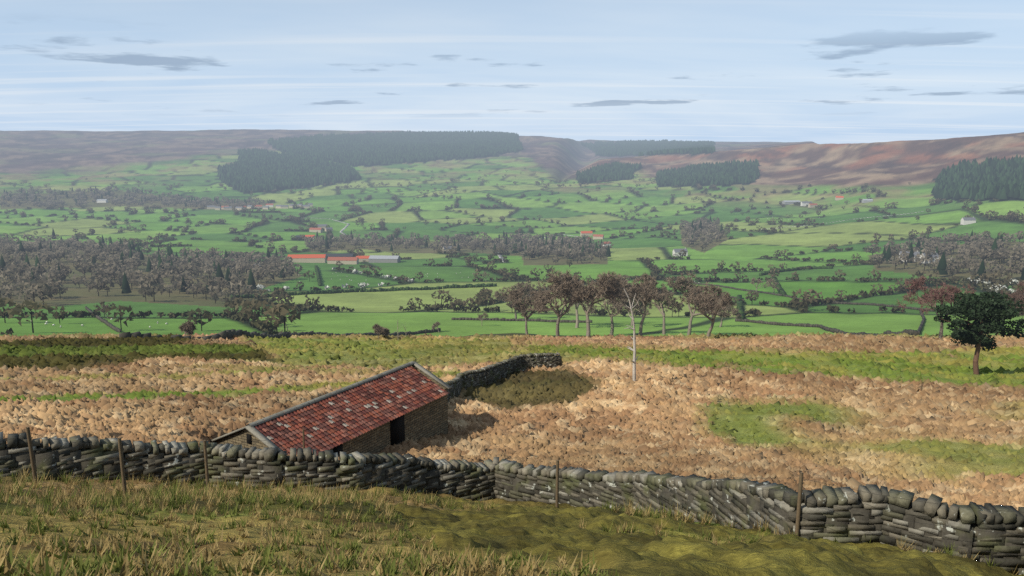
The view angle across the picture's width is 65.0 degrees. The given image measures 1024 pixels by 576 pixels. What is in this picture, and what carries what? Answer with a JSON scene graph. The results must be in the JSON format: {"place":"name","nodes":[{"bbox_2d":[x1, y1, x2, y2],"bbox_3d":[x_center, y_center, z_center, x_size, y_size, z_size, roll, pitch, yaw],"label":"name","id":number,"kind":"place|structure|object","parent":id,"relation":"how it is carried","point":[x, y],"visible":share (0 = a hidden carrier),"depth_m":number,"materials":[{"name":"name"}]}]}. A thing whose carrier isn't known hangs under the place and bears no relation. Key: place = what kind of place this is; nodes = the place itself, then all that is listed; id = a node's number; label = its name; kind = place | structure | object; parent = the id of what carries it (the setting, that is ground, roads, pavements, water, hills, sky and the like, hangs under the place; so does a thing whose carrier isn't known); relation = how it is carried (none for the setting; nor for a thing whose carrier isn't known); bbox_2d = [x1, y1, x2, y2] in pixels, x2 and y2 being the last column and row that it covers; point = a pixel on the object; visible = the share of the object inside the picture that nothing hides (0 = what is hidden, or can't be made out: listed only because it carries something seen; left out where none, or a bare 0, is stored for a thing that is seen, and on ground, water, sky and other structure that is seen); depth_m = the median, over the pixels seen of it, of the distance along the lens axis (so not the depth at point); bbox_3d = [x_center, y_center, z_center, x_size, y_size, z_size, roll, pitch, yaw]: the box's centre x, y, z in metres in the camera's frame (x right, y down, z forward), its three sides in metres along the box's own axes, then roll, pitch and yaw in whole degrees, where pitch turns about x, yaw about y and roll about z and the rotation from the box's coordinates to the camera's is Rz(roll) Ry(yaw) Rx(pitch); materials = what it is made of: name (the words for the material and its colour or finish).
{"place":"outdoors","nodes":[
{"label":"outdoors","id":0,"kind":"place"},
{"bbox_2d":[0,129,1023,575],"bbox_3d":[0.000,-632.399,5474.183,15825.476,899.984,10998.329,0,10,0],"label":"ground","id":1,"kind":"structure","parent":0,"point":[152,159],"depth_m":793.72,"materials":[{"name":"green plant"}]},
{"bbox_2d":[215,365,447,455],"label":"barn walls","id":2,"kind":"structure","parent":1,"relation":"on","point":[427,420],"depth_m":48.04,"materials":[{"name":"stone"}]},
{"bbox_2d":[210,361,450,456],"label":"barn roof","id":3,"kind":"structure","parent":2,"relation":"on","point":[357,401],"depth_m":45.11,"materials":[{"name":"red tile"}]},
{"bbox_2d":[45,210,829,327],"bbox_3d":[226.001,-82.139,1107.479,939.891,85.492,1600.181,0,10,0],"label":"sheep flock","id":4,"kind":"object","parent":1,"relation":"on","point":[340,279],"visible":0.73,"depth_m":343.74,"materials":[{"name":"fur"}]},
{"bbox_2d":[445,352,561,402],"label":"stone wall","id":5,"kind":"structure","parent":1,"relation":"on","point":[488,374],"depth_m":71.42,"materials":[{"name":"grey stone"}]},
{"bbox_2d":[0,331,1023,509],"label":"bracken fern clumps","id":6,"kind":"object","parent":1,"relation":"on","point":[202,351],"visible":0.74,"depth_m":62.36,"materials":[{"name":"brown plant"}]},
{"bbox_2d":[0,432,1023,574],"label":"dry stone wall","id":7,"kind":"structure","parent":1,"relation":"on","point":[505,479],"depth_m":21.42,"materials":[{"name":"grey stone"}]},
{"bbox_2d":[0,465,1023,575],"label":"grass tufts","id":8,"kind":"object","parent":1,"relation":"on","point":[180,563],"depth_m":6.71,"materials":[{"name":"green plant"}]},
{"bbox_2d":[0,186,1023,304],"bbox_3d":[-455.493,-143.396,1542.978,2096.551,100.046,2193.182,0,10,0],"label":"bare trees","id":9,"kind":"object","parent":1,"relation":"on","point":[42,287],"visible":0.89,"depth_m":880.16,"materials":[{"name":"grey plant"}]},
{"bbox_2d":[0,185,1023,334],"bbox_3d":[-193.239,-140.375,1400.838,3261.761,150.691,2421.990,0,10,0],"label":"hedge shrubs","id":10,"kind":"object","parent":1,"relation":"on","point":[516,277],"visible":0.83,"depth_m":783.34,"materials":[{"name":"green plant"}]},
{"bbox_2d":[0,186,1023,293],"bbox_3d":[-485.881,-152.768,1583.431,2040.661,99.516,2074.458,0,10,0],"label":"conifer trees","id":11,"kind":"object","parent":1,"relation":"on","point":[941,269],"visible":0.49,"depth_m":929.99,"materials":[{"name":"green plant"}]},
{"bbox_2d":[0,168,1023,332],"bbox_3d":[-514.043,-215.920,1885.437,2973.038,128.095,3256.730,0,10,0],"label":"field trees","id":12,"kind":"object","parent":1,"relation":"on","point":[35,306],"visible":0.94,"depth_m":335.34,"materials":[{"name":"green plant"}]},
{"bbox_2d":[0,427,1023,555],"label":"fence posts","id":13,"kind":"object","parent":1,"relation":"on","point":[207,473],"visible":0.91,"depth_m":18.20,"materials":[{"name":"brown wood"}]},
{"bbox_2d":[4,176,1023,331],"bbox_3d":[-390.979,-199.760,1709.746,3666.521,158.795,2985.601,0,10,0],"label":"hedgerow trees","id":14,"kind":"object","parent":1,"relation":"on","point":[248,308],"visible":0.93,"depth_m":809.96,"materials":[{"name":"green plant"}]},
{"bbox_2d":[395,289,639,380],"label":"snag tree","id":15,"kind":"object","parent":1,"relation":"on","point":[634,354],"visible":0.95,"depth_m":67.42,"materials":[{"name":"grey wood"}]},
{"bbox_2d":[230,265,832,318],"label":"stone walls","id":16,"kind":"structure","parent":1,"relation":"on","point":[740,304],"depth_m":666.08,"materials":[{"name":"grey stone"}]},
{"bbox_2d":[96,196,975,265],"bbox_3d":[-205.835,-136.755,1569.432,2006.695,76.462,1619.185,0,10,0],"label":"farm buildings","id":17,"kind":"structure","parent":1,"relation":"on","point":[343,258],"depth_m":1106.62,"materials":[{"name":"grey stone"}]},
{"bbox_2d":[85,275,1023,339],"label":"field walls","id":18,"kind":"structure","parent":1,"relation":"on","point":[228,334],"depth_m":306.85,"materials":[{"name":"stone"}]},
{"bbox_2d":[217,130,1023,199],"bbox_3d":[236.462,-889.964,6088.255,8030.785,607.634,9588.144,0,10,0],"label":"conifer plantation","id":19,"kind":"object","parent":1,"relation":"on","point":[249,170],"visible":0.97,"depth_m":3541.52,"materials":[{"name":"green plant"}]},
{"bbox_2d":[256,267,1023,293],"bbox_3d":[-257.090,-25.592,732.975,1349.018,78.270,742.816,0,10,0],"label":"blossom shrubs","id":20,"kind":"object","parent":1,"relation":"on","point":[362,284],"visible":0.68,"depth_m":684.74,"materials":[{"name":"plant"}]},
{"bbox_2d":[0,0,1023,143],"label":"sky","id":21,"kind":"structure","parent":0,"point":[817,71],"materials":[{"name":"blue"}]},
{"bbox_2d":[99,269,1023,374],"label":"tree","id":22,"kind":"object","parent":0,"point":[188,327],"depth_m":204.69,"materials":[{"name":"brown plant"}]},
{"bbox_2d":[931,291,1023,350],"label":"tree foliage","id":23,"kind":"object","parent":22,"relation":"attached to","point":[972,306],"visible":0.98,"depth_m":88.66,"materials":[{"name":"green plant"}]},
{"bbox_2d":[322,211,923,261],"bbox_3d":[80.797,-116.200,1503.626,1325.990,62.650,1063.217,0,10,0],"label":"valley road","id":24,"kind":"structure","parent":0,"point":[348,224],"depth_m":1450.78,"materials":[{"name":"grey asphalt"}]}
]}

